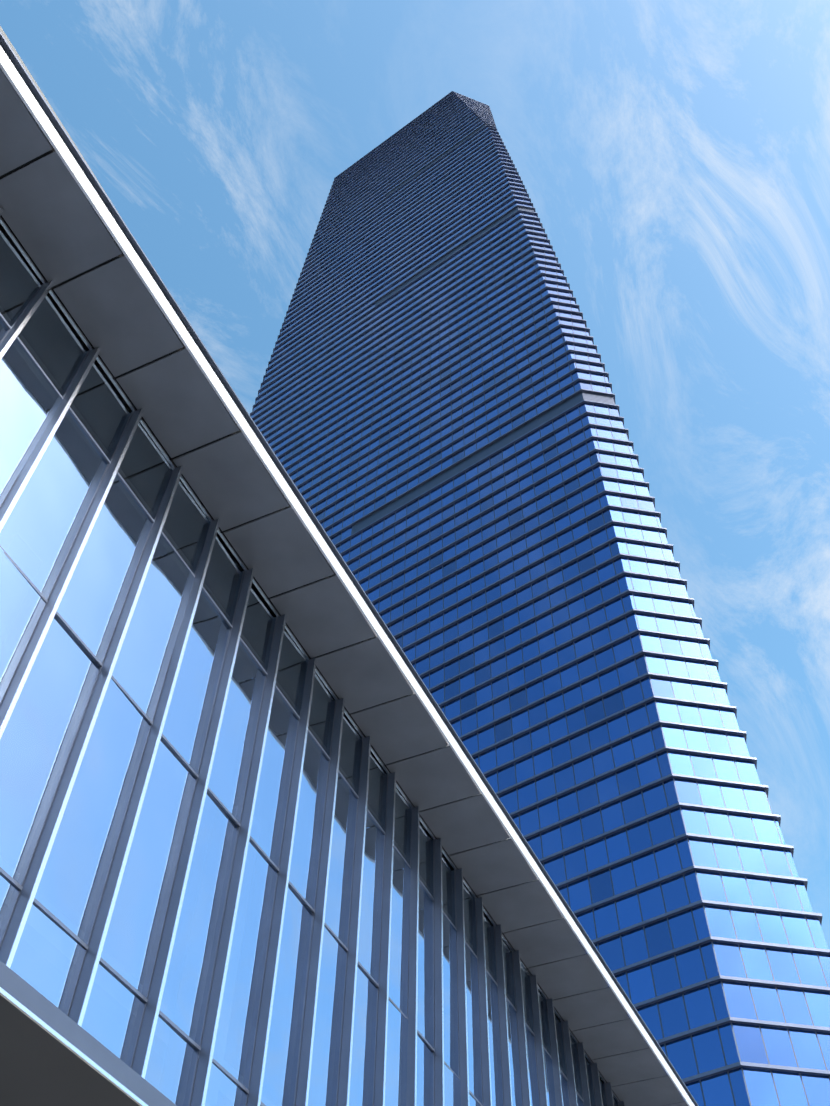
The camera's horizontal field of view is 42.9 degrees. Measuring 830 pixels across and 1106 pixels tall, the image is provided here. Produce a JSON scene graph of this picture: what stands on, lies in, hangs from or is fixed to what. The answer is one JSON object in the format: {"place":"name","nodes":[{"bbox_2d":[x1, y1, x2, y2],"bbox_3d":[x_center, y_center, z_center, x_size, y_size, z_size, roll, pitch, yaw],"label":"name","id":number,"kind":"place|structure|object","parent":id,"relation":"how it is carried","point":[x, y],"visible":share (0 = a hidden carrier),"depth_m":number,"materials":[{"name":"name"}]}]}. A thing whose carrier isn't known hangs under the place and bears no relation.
{"place":"outdoors","nodes":[
{"label":"outdoors","id":0,"kind":"place"},
{"bbox_2d":[0,995,139,1105],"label":"podium soffit","id":1,"kind":"object","parent":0,"point":[39,1066],"depth_m":13.17,"materials":[{"name":"grey"}]},
{"bbox_2d":[0,224,617,1105],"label":"window glass","id":2,"kind":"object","parent":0,"point":[40,528],"depth_m":18.30,"materials":[{"name":"blue glass"}]},
{"bbox_2d":[0,207,624,1105],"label":"window frames","id":3,"kind":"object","parent":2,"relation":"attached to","point":[54,1021],"visible":0.88,"depth_m":19.26,"materials":[{"name":"grey metal"}]},
{"bbox_2d":[0,26,698,1105],"bbox_3d":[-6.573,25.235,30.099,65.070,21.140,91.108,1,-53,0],"label":"roof overhang","id":4,"kind":"object","parent":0,"point":[74,236],"depth_m":22.87,"materials":[{"name":"grey metal"}]},
{"bbox_2d":[0,0,829,948],"label":"sky","id":5,"kind":"structure","parent":0,"point":[672,157],"materials":[{"name":"blue"}]},
{"bbox_2d":[250,91,829,1105],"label":"skyscraper","id":6,"kind":"structure","parent":0,"point":[436,417],"depth_m":182.49,"materials":[{"name":"blue glass"}]}
]}

